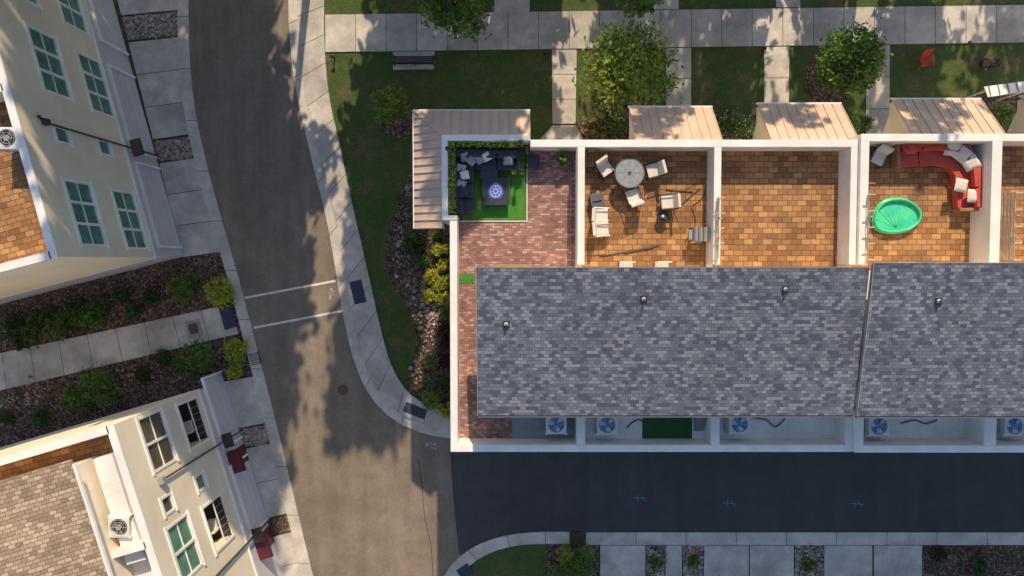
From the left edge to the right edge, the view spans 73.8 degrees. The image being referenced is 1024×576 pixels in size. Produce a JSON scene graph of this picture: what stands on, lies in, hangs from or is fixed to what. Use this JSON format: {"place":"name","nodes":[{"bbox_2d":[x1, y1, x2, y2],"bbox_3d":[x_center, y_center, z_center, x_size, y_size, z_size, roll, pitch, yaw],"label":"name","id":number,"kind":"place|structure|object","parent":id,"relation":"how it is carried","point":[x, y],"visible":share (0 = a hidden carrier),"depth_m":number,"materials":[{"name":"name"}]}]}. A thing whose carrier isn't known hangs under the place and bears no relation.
{"place":"outdoors","nodes":[
{"label":"outdoors","id":0,"kind":"place"},
{"bbox_2d":[0,307,238,389],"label":"garden path","id":1,"kind":"structure","parent":0,"point":[61,358],"depth_m":40.12,"materials":[{"name":"concrete"}]},
{"bbox_2d":[185,319,202,337],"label":"utility vault lid","id":2,"kind":"object","parent":1,"relation":"on","point":[193,327],"visible":1,"depth_m":40.01,"materials":[{"name":"concrete"}]},
{"bbox_2d":[218,304,236,329],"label":"tactile paving","id":3,"kind":"structure","parent":1,"relation":"on","point":[228,318],"depth_m":40.02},
{"bbox_2d":[118,0,176,14],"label":"driveway","id":4,"kind":"structure","parent":0,"point":[128,7],"depth_m":39.34,"materials":[{"name":"concrete"}]},
{"bbox_2d":[128,37,188,139],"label":"driveway","id":5,"kind":"structure","parent":0,"point":[156,64],"depth_m":39.51,"materials":[{"name":"concrete"}]},
{"bbox_2d":[159,158,219,256],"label":"driveway","id":6,"kind":"structure","parent":0,"point":[192,221],"depth_m":39.79,"materials":[{"name":"concrete"}]},
{"bbox_2d":[246,444,286,517],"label":"driveway","id":7,"kind":"structure","parent":0,"point":[262,464],"depth_m":40.42,"materials":[{"name":"concrete"}]},
{"bbox_2d":[273,532,301,575],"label":"driveway","id":8,"kind":"structure","parent":0,"point":[286,550],"depth_m":40.60,"materials":[{"name":"concrete"}]},
{"bbox_2d":[189,0,460,575],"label":"asphalt road","id":9,"kind":"structure","parent":0,"point":[354,453],"depth_m":40.12,"materials":[{"name":"asphalt"}]},
{"bbox_2d":[245,280,341,328],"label":"crosswalk marking","id":10,"kind":"object","parent":9,"relation":"on","point":[289,289],"visible":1,"depth_m":40.04,"materials":[{"name":"white paint"}]},
{"bbox_2d":[297,0,450,428],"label":"sidewalk","id":11,"kind":"structure","parent":0,"point":[395,394],"depth_m":39.73,"materials":[{"name":"concrete"}]},
{"bbox_2d":[349,280,366,303],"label":"tactile paving","id":12,"kind":"structure","parent":11,"relation":"on","point":[358,293],"depth_m":39.90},
{"bbox_2d":[403,402,426,418],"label":"tactile paving","id":13,"kind":"structure","parent":11,"relation":"on","point":[414,410],"depth_m":40.17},
{"bbox_2d":[494,0,529,11],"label":"garden path","id":14,"kind":"structure","parent":0,"point":[511,5],"depth_m":39.34,"materials":[{"name":"concrete"}]},
{"bbox_2d":[552,50,576,123],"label":"garden path","id":15,"kind":"structure","parent":0,"point":[563,90],"depth_m":39.52,"materials":[{"name":"concrete"}]},
{"bbox_2d":[113,0,1023,575],"bbox_3d":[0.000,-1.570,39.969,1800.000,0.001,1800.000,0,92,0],"label":"ground","id":16,"kind":"structure","parent":0,"point":[377,164],"depth_m":39.57,"materials":[{"name":"green plant"}]},
{"bbox_2d":[0,0,182,303],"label":"cream townhouse row","id":17,"kind":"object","parent":16,"relation":"on","point":[83,197],"visible":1,"depth_m":32.35,"materials":[{"name":"paint"}]},
{"bbox_2d":[23,0,150,250],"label":"windows","id":18,"kind":"structure","parent":17,"relation":"in","point":[81,197],"depth_m":32.49,"materials":[{"name":"green glass"}]},
{"bbox_2d":[0,252,252,446],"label":"mulch bed","id":19,"kind":"object","parent":16,"relation":"on","point":[161,386],"visible":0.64,"depth_m":40.16,"materials":[{"name":"brown soil"}]},
{"bbox_2d":[0,314,25,337],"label":"garden shrub","id":20,"kind":"object","parent":19,"relation":"on","point":[11,330],"visible":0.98,"depth_m":39.45,"materials":[{"name":"green plant"}]},
{"bbox_2d":[9,330,30,351],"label":"garden shrub","id":21,"kind":"object","parent":19,"relation":"on","point":[18,341],"visible":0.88,"depth_m":39.48,"materials":[{"name":"green plant"}]},
{"bbox_2d":[17,314,45,343],"bbox_3d":[-27.848,2.348,39.547,1.747,1.239,1.803,0,92,0],"label":"garden shrub","id":22,"kind":"object","parent":19,"relation":"on","point":[28,334],"visible":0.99,"depth_m":39.35,"materials":[{"name":"green plant"}]},
{"bbox_2d":[27,407,50,426],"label":"garden shrub","id":23,"kind":"object","parent":19,"relation":"on","point":[40,418],"visible":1,"depth_m":39.83,"materials":[{"name":"green plant"}]},
{"bbox_2d":[42,315,67,341],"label":"garden shrub","id":24,"kind":"object","parent":19,"relation":"on","point":[59,329],"visible":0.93,"depth_m":39.35,"materials":[{"name":"green plant"}]},
{"bbox_2d":[54,297,84,327],"bbox_3d":[-25.493,1.383,39.482,1.802,1.302,1.862,0,92,0],"label":"garden shrub","id":25,"kind":"object","parent":19,"relation":"on","point":[69,311],"visible":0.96,"depth_m":39.33,"materials":[{"name":"green plant"}]},
{"bbox_2d":[56,384,92,415],"bbox_3d":[-25.445,6.468,39.626,1.830,1.358,2.015,-40,92,1],"label":"garden shrub","id":26,"kind":"object","parent":19,"relation":"on","point":[71,396],"visible":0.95,"depth_m":39.47,"materials":[{"name":"green plant"}]},
{"bbox_2d":[78,301,104,327],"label":"garden shrub","id":27,"kind":"object","parent":19,"relation":"on","point":[88,318],"visible":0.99,"depth_m":39.36,"materials":[{"name":"green plant"}]},
{"bbox_2d":[74,362,123,408],"bbox_3d":[-23.832,5.615,39.377,2.763,1.764,2.426,24,92,-1],"label":"garden shrub","id":28,"kind":"object","parent":19,"relation":"on","point":[106,378],"visible":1,"depth_m":39.20,"materials":[{"name":"green plant"}]},
{"bbox_2d":[111,286,129,304],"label":"garden shrub","id":29,"kind":"object","parent":19,"relation":"on","point":[123,295],"visible":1,"depth_m":39.56,"materials":[{"name":"green plant"}]},
{"bbox_2d":[0,14,267,446],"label":"garden rocks","id":30,"kind":"object","parent":19,"relation":"on","point":[181,157],"visible":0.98,"depth_m":39.66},
{"bbox_2d":[123,303,144,322],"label":"garden shrub","id":31,"kind":"object","parent":19,"relation":"on","point":[130,311],"visible":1,"depth_m":39.62,"materials":[{"name":"green plant"}]},
{"bbox_2d":[153,348,171,367],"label":"garden shrub","id":32,"kind":"object","parent":19,"relation":"on","point":[165,358],"visible":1,"depth_m":39.70,"materials":[{"name":"green plant"}]},
{"bbox_2d":[164,274,196,303],"bbox_3d":[-19.119,0.010,39.451,1.610,1.176,1.556,28,92,-1],"label":"garden shrub","id":33,"kind":"object","parent":19,"relation":"on","point":[183,289],"visible":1,"depth_m":39.27,"materials":[{"name":"green plant"}]},
{"bbox_2d":[177,337,215,373],"bbox_3d":[-18.272,3.869,39.489,2.154,1.402,2.259,0,92,0],"label":"garden shrub","id":34,"kind":"object","parent":19,"relation":"on","point":[195,363],"visible":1,"depth_m":39.32,"materials":[{"name":"green plant"}]},
{"bbox_2d":[202,276,236,310],"bbox_3d":[-16.850,0.369,39.418,2.011,1.270,2.111,0,92,0],"label":"garden shrub","id":35,"kind":"object","parent":19,"relation":"on","point":[224,290],"visible":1,"depth_m":39.33,"materials":[{"name":"green plant"}]},
{"bbox_2d":[223,337,249,361],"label":"garden shrub","id":36,"kind":"object","parent":19,"relation":"on","point":[236,346],"visible":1,"depth_m":39.50,"materials":[{"name":"green plant"}]},
{"bbox_2d":[0,371,284,575],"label":"tan roof townhouse row","id":37,"kind":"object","parent":16,"relation":"on","point":[166,487],"visible":1,"depth_m":30.10,"materials":[{"name":"beige paint"}]},
{"bbox_2d":[135,396,234,575],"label":"windows","id":38,"kind":"structure","parent":37,"relation":"in","point":[153,427],"depth_m":32.34,"materials":[{"name":"white glass"}]},
{"bbox_2d":[122,12,177,39],"bbox_3d":[-20.848,-15.122,39.407,3.216,0.001,1.363,-5,92,0],"label":"pebble strip","id":39,"kind":"object","parent":16,"relation":"on","point":[135,29],"visible":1,"depth_m":39.41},
{"bbox_2d":[154,137,192,160],"bbox_3d":[-19.646,-8.093,39.683,2.209,0.001,1.159,-8,92,0],"label":"pebble strip","id":40,"kind":"object","parent":16,"relation":"on","point":[182,148],"visible":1,"depth_m":39.68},
{"bbox_2d":[224,376,264,427],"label":"driveway","id":41,"kind":"structure","parent":16,"relation":"on","point":[244,400],"depth_m":40.24,"materials":[{"name":"concrete"}]},
{"bbox_2d":[177,0,312,575],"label":"kerb","id":42,"kind":"structure","parent":16,"relation":"on","point":[233,277],"depth_m":39.96,"materials":[{"name":"concrete"}]},
{"bbox_2d":[239,425,268,445],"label":"pebble strip","id":43,"kind":"object","parent":16,"relation":"on","point":[261,427],"visible":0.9,"depth_m":40.34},
{"bbox_2d":[268,515,290,534],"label":"pebble strip","id":44,"kind":"object","parent":16,"relation":"on","point":[280,524],"visible":0.9,"depth_m":40.55,"materials":[{"name":"gravel"}]},
{"bbox_2d":[288,0,450,437],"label":"kerb","id":45,"kind":"structure","parent":16,"relation":"on","point":[381,402],"depth_m":39.88,"materials":[{"name":"concrete"}]},
{"bbox_2d":[379,100,412,138],"bbox_3d":[-6.598,-9.798,39.633,2.158,0.001,2.344,33,92,-1],"label":"tree mulch ring","id":46,"kind":"object","parent":16,"relation":"on","point":[403,129],"visible":0.5,"depth_m":39.65,"materials":[{"name":"brown stone"}]},
{"bbox_2d":[369,83,411,127],"bbox_3d":[-6.723,-10.134,38.124,2.396,3.021,2.374,0,92,0],"label":"ornamental tree","id":47,"kind":"object","parent":46,"relation":"on","point":[395,107],"visible":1,"depth_m":37.36,"materials":[{"name":"green plant"}]},
{"bbox_2d":[393,51,433,69],"bbox_3d":[-5.691,-13.165,39.489,2.388,0.050,1.061,0,92,0],"label":"bench pad","id":48,"kind":"object","parent":16,"relation":"on","point":[413,66],"visible":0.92,"depth_m":39.47,"materials":[{"name":"concrete"}]},
{"bbox_2d":[392,55,434,65],"bbox_3d":[-5.616,-13.033,39.043,2.300,0.850,0.520,0,92,0],"label":"park bench","id":49,"kind":"object","parent":48,"relation":"on","point":[411,60],"visible":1,"depth_m":39.06,"materials":[{"name":"black metal"}]},
{"bbox_2d":[385,170,449,408],"bbox_3d":[-4.048,-0.163,40.014,6.810,0.001,15.088,0,92,0],"label":"mulch bed","id":50,"kind":"object","parent":16,"relation":"on","point":[401,288],"visible":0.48,"depth_m":40.00,"materials":[{"name":"brown soil"}]},
{"bbox_2d":[403,233,427,255],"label":"garden shrub","id":51,"kind":"object","parent":50,"relation":"on","point":[411,241],"visible":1,"depth_m":39.30,"materials":[{"name":"green plant"}]},
{"bbox_2d":[390,184,445,385],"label":"river rocks","id":52,"kind":"object","parent":50,"relation":"on","point":[423,305],"visible":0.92,"depth_m":39.98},
{"bbox_2d":[420,390,439,413],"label":"garden shrub","id":53,"kind":"object","parent":50,"relation":"on","point":[427,396],"visible":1,"depth_m":39.64,"materials":[{"name":"green plant"}]},
{"bbox_2d":[28,111,1020,575],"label":"groundcover plants","id":54,"kind":"object","parent":16,"relation":"on","point":[440,377],"visible":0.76,"depth_m":40.09,"materials":[{"name":"green plant"}]},
{"bbox_2d":[541,125,582,139],"bbox_3d":[2.796,-8.356,39.678,2.700,0.050,2.187,0,92,0],"label":"porch step","id":55,"kind":"object","parent":16,"relation":"on","point":[562,132],"visible":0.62,"depth_m":39.63,"materials":[{"name":"concrete"}]},
{"bbox_2d":[545,544,598,575],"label":"mulch bed","id":56,"kind":"object","parent":16,"relation":"on","point":[551,553],"visible":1,"depth_m":40.65,"materials":[{"name":"brown soil"}]},
{"bbox_2d":[556,544,574,565],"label":"garden shrub","id":57,"kind":"object","parent":56,"relation":"on","point":[564,553],"visible":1,"depth_m":40.13,"materials":[{"name":"green plant"}]},
{"bbox_2d":[559,551,594,575],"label":"garden shrub","id":58,"kind":"object","parent":56,"relation":"on","point":[575,569],"visible":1,"depth_m":39.83,"materials":[{"name":"green plant"}]},
{"bbox_2d":[577,112,628,139],"bbox_3d":[6.366,-8.770,39.677,5.144,0.001,3.014,0,92,0],"label":"mulch bed","id":59,"kind":"object","parent":16,"relation":"on","point":[584,134],"visible":0.25,"depth_m":39.66,"materials":[{"name":"brown soil"}]},
{"bbox_2d":[581,112,610,138],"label":"garden shrub","id":60,"kind":"object","parent":59,"relation":"on","point":[599,125],"visible":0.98,"depth_m":38.94,"materials":[{"name":"green plant"}]},
{"bbox_2d":[604,76,644,118],"bbox_3d":[6.508,-11.040,39.585,2.431,0.001,2.517,0,92,0],"label":"tree mulch ring","id":61,"kind":"object","parent":16,"relation":"on","point":[625,105],"visible":0.21,"depth_m":39.60,"materials":[{"name":"brown soil"}]},
{"bbox_2d":[572,11,684,124],"bbox_3d":[6.062,-11.533,36.505,5.947,6.143,5.931,0,92,0],"label":"shade tree","id":62,"kind":"object","parent":61,"relation":"on","point":[621,73],"visible":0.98,"depth_m":35.01,"materials":[{"name":"green plant"}]},
{"bbox_2d":[412,102,869,451],"bbox_3d":[5.360,-0.821,33.004,19.237,13.978,15.374,0,92,0],"label":"grey roof townhouse row","id":63,"kind":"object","parent":16,"relation":"on","point":[691,346],"visible":0.94,"depth_m":28.70,"materials":[{"name":"beige paint"}]},
{"bbox_2d":[447,140,524,214],"bbox_3d":[-1.101,-4.660,29.052,3.304,1.230,3.098,0,92,0],"label":"hedge screen","id":64,"kind":"object","parent":63,"relation":"on","point":[451,186],"visible":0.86,"depth_m":28.71,"materials":[{"name":"green plant"}]},
{"bbox_2d":[453,149,520,214],"bbox_3d":[-1.062,-4.532,29.209,2.861,0.752,2.745,0,92,0],"label":"outdoor sectional sofa","id":65,"kind":"object","parent":63,"relation":"on","point":[468,161],"visible":0.94,"depth_m":28.90,"materials":[{"name":"black fabric"}]},
{"bbox_2d":[482,178,508,204],"bbox_3d":[-0.699,-4.144,29.399,1.160,0.422,1.160,0,92,0],"label":"outdoor coffee table","id":66,"kind":"object","parent":63,"relation":"on","point":[495,191],"visible":1,"depth_m":29.21,"materials":[{"name":"grey"}]},
{"bbox_2d":[545,418,566,434],"bbox_3d":[1.900,5.823,29.593,0.940,0.797,0.940,0,92,0],"label":"ac condenser","id":67,"kind":"object","parent":63,"relation":"on","point":[555,425],"visible":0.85,"depth_m":29.24,"materials":[{"name":"grey metal"}]},
{"bbox_2d":[591,207,608,223],"bbox_3d":[3.755,-3.101,29.231,0.786,0.890,0.711,0,92,0],"label":"white lounge chair","id":68,"kind":"object","parent":63,"relation":"on","point":[599,213],"visible":0.91,"depth_m":29.20,"materials":[{"name":"fabric"}]},
{"bbox_2d":[592,220,609,237],"bbox_3d":[3.785,-2.541,29.253,0.766,0.890,0.690,-5,92,0],"label":"white lounge chair","id":69,"kind":"object","parent":63,"relation":"on","point":[600,230],"visible":0.98,"depth_m":29.22,"materials":[{"name":"fabric"}]},
{"bbox_2d":[593,155,614,179],"bbox_3d":[3.957,-5.160,29.150,0.690,0.890,0.766,-35,92,1],"label":"patio chair","id":70,"kind":"object","parent":63,"relation":"on","point":[603,166],"visible":0.98,"depth_m":29.12,"materials":[{"name":"fabric"}]},
{"bbox_2d":[594,418,617,435],"bbox_3d":[4.079,5.851,29.594,0.940,0.797,0.940,0,92,0],"label":"ac condenser","id":71,"kind":"object","parent":63,"relation":"on","point":[605,426],"visible":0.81,"depth_m":29.26,"materials":[{"name":"grey metal"}]},
{"bbox_2d":[614,158,644,187],"bbox_3d":[4.980,-4.882,29.231,1.290,0.756,1.290,0,92,0],"label":"round patio table","id":72,"kind":"object","parent":63,"relation":"on","point":[629,172],"visible":1,"depth_m":28.88,"materials":[{"name":"grey metal"}]},
{"bbox_2d":[622,186,644,206],"bbox_3d":[5.202,-3.866,29.201,0.690,0.890,0.766,-20,92,1],"label":"patio chair","id":73,"kind":"object","parent":63,"relation":"on","point":[633,197],"visible":1,"depth_m":29.17,"materials":[{"name":"fabric"}]},
{"bbox_2d":[643,159,666,180],"bbox_3d":[6.112,-5.053,29.154,0.766,0.890,0.690,-15,92,1],"label":"patio chair","id":74,"kind":"object","parent":63,"relation":"on","point":[657,168],"visible":0.98,"depth_m":29.12,"materials":[{"name":"fabric"}]},
{"bbox_2d":[658,192,680,210],"bbox_3d":[6.738,-3.688,29.208,0.766,0.890,0.690,-5,92,0],"label":"patio chair","id":75,"kind":"object","parent":63,"relation":"on","point":[670,201],"visible":1,"depth_m":29.18,"materials":[{"name":"white fabric"}]},
{"bbox_2d":[689,227,708,241],"bbox_3d":[7.944,-2.272,29.333,0.830,0.760,0.644,0,92,0],"label":"grill","id":76,"kind":"object","parent":63,"relation":"on","point":[698,234],"visible":1,"depth_m":28.96,"materials":[{"name":"grey metal"}]},
{"bbox_2d":[723,418,749,434],"bbox_3d":[9.749,5.823,29.593,0.940,0.797,0.940,0,92,0],"label":"ac condenser","id":77,"kind":"object","parent":63,"relation":"on","point":[736,425],"visible":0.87,"depth_m":29.27,"materials":[{"name":"grey metal"}]},
{"bbox_2d":[325,5,1023,51],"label":"footpath","id":78,"kind":"structure","parent":16,"relation":"on","point":[705,28],"depth_m":39.38,"materials":[{"name":"concrete"}]},
{"bbox_2d":[411,0,491,43],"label":"shade tree","id":79,"kind":"object","parent":78,"relation":"on","point":[438,17],"visible":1,"depth_m":35.91,"materials":[{"name":"green plant"}]},
{"bbox_2d":[614,0,663,18],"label":"shade tree","id":80,"kind":"object","parent":78,"relation":"on","point":[638,8],"visible":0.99,"depth_m":36.23,"materials":[{"name":"green plant"}]},
{"bbox_2d":[444,532,1023,575],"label":"kerb","id":81,"kind":"structure","parent":16,"relation":"on","point":[469,557],"depth_m":40.56,"materials":[{"name":"concrete"}]},
{"bbox_2d":[714,111,755,139],"bbox_3d":[12.537,-8.770,39.677,4.212,0.001,3.014,0,92,0],"label":"mulch bed","id":82,"kind":"object","parent":16,"relation":"on","point":[728,113],"visible":0.12,"depth_m":39.65,"materials":[{"name":"brown soil"}]},
{"bbox_2d":[717,108,752,139],"bbox_3d":[12.573,-9.218,38.966,2.058,1.421,1.896,0,92,0],"label":"white flowering shrub","id":83,"kind":"object","parent":82,"relation":"on","point":[729,125],"visible":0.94,"depth_m":38.73,"materials":[{"name":"green plant"}]},
{"bbox_2d":[647,545,823,575],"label":"pebble strip","id":84,"kind":"object","parent":16,"relation":"on","point":[812,553],"visible":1,"depth_m":40.64,"materials":[{"name":"gravel"}]},
{"bbox_2d":[451,451,1023,554],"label":"asphalt alley","id":85,"kind":"structure","parent":16,"relation":"on","point":[498,494],"depth_m":40.50,"materials":[{"name":"asphalt"}]},
{"bbox_2d":[804,57,850,103],"bbox_3d":[18.468,-12.068,39.544,3.107,0.001,2.935,0,92,0],"label":"tree mulch ring","id":86,"kind":"object","parent":16,"relation":"on","point":[814,91],"visible":0.29,"depth_m":39.57,"materials":[{"name":"brown stone"}]},
{"bbox_2d":[812,16,892,97],"bbox_3d":[17.924,-12.159,36.969,4.149,5.167,4.270,0,92,0],"label":"dense maple tree","id":87,"kind":"object","parent":86,"relation":"on","point":[842,68],"visible":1,"depth_m":35.49,"materials":[{"name":"green plant"}]},
{"bbox_2d":[843,95,1023,452],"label":"grey roof townhouse row","id":88,"kind":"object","parent":16,"relation":"on","point":[942,342],"visible":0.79,"depth_m":27.15,"materials":[{"name":"beige paint"}]},
{"bbox_2d":[863,418,889,436],"bbox_3d":[15.729,5.907,29.596,0.940,0.797,0.940,0,92,0],"label":"ac condenser","id":89,"kind":"object","parent":88,"relation":"on","point":[876,426],"visible":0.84,"depth_m":29.27,"materials":[{"name":"grey metal"}]},
{"bbox_2d":[869,143,894,168],"bbox_3d":[15.684,-5.634,29.131,0.690,0.890,0.766,25,92,-1],"label":"patio chair","id":90,"kind":"object","parent":88,"relation":"on","point":[879,154],"visible":0.91,"depth_m":29.10,"materials":[{"name":"fabric"}]},
{"bbox_2d":[871,197,921,233],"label":"inflatable wading pool","id":91,"kind":"structure","parent":88,"relation":"on","point":[896,215],"depth_m":29.55,"materials":[{"name":"green plastic"}]},
{"bbox_2d":[890,143,982,211],"bbox_3d":[18.269,-4.812,29.202,3.824,0.802,3.049,0,92,0],"label":"red sectional sofa","id":92,"kind":"object","parent":88,"relation":"on","point":[960,163],"visible":0.95,"depth_m":29.05,"materials":[{"name":"fabric"}]},
{"bbox_2d":[996,418,1023,436],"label":"ac condenser","id":93,"kind":"object","parent":88,"relation":"on","point":[1009,427],"visible":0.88,"depth_m":29.30,"materials":[{"name":"grey metal"}]},
{"bbox_2d":[999,192,1022,260],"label":"slatted privacy screen","id":94,"kind":"object","parent":88,"relation":"on","point":[1009,215],"visible":0.75,"depth_m":28.60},
{"bbox_2d":[922,545,1023,575],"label":"mulch bed","id":95,"kind":"object","parent":16,"relation":"on","point":[951,566],"visible":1,"depth_m":40.66,"materials":[{"name":"brown soil"}]},
{"bbox_2d":[928,545,951,566],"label":"garden shrub","id":96,"kind":"object","parent":95,"relation":"on","point":[938,552],"visible":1,"depth_m":40.17,"materials":[{"name":"green plant"}]},
{"bbox_2d":[970,557,988,575],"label":"garden shrub","id":97,"kind":"object","parent":95,"relation":"on","point":[976,568],"visible":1,"depth_m":40.18,"materials":[{"name":"green plant"}]},
{"bbox_2d":[954,93,1023,132],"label":"mulch bed","id":98,"kind":"object","parent":16,"relation":"on","point":[988,101],"visible":0.17,"depth_m":39.60,"materials":[{"name":"brown soil"}]},
{"bbox_2d":[964,81,1023,100],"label":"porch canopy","id":99,"kind":"object","parent":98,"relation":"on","point":[1016,88],"visible":0.94,"depth_m":37.01,"materials":[{"name":"white paint"}]},
{"bbox_2d":[992,100,1016,130],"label":"garden shrub","id":100,"kind":"object","parent":98,"relation":"on","point":[1006,116],"visible":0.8,"depth_m":38.69,"materials":[{"name":"green plant"}]},
{"bbox_2d":[600,545,644,575],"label":"driveway","id":101,"kind":"structure","parent":0,"point":[622,560],"depth_m":40.62,"materials":[{"name":"concrete"}]},
{"bbox_2d":[654,0,678,9],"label":"garden path","id":102,"kind":"structure","parent":0,"point":[670,5],"depth_m":39.34,"materials":[{"name":"concrete"}]},
{"bbox_2d":[665,545,681,575],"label":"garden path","id":103,"kind":"structure","parent":0,"point":[673,563],"depth_m":40.62,"materials":[{"name":"concrete"}]},
{"bbox_2d":[666,48,690,105],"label":"garden path","id":104,"kind":"structure","parent":0,"point":[683,55],"depth_m":39.50,"materials":[{"name":"concrete"}]},
{"bbox_2d":[704,545,748,575],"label":"driveway","id":105,"kind":"structure","parent":0,"point":[726,560],"depth_m":40.62,"materials":[{"name":"concrete"}]},
{"bbox_2d":[750,545,793,575],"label":"driveway","id":106,"kind":"structure","parent":0,"point":[771,560],"depth_m":40.62,"materials":[{"name":"concrete"}]},
{"bbox_2d":[764,46,788,101],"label":"garden path","id":107,"kind":"structure","parent":0,"point":[776,74],"depth_m":39.49,"materials":[{"name":"concrete"}]},
{"bbox_2d":[824,545,871,575],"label":"driveway","id":108,"kind":"structure","parent":0,"point":[847,560],"depth_m":40.62,"materials":[{"name":"concrete"}]},
{"bbox_2d":[866,45,889,133],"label":"garden path","id":109,"kind":"structure","parent":0,"point":[877,102],"depth_m":39.55,"materials":[{"name":"concrete"}]},
{"bbox_2d":[874,545,921,575],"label":"driveway","id":110,"kind":"structure","parent":0,"point":[897,560],"depth_m":40.62,"materials":[{"name":"concrete"}]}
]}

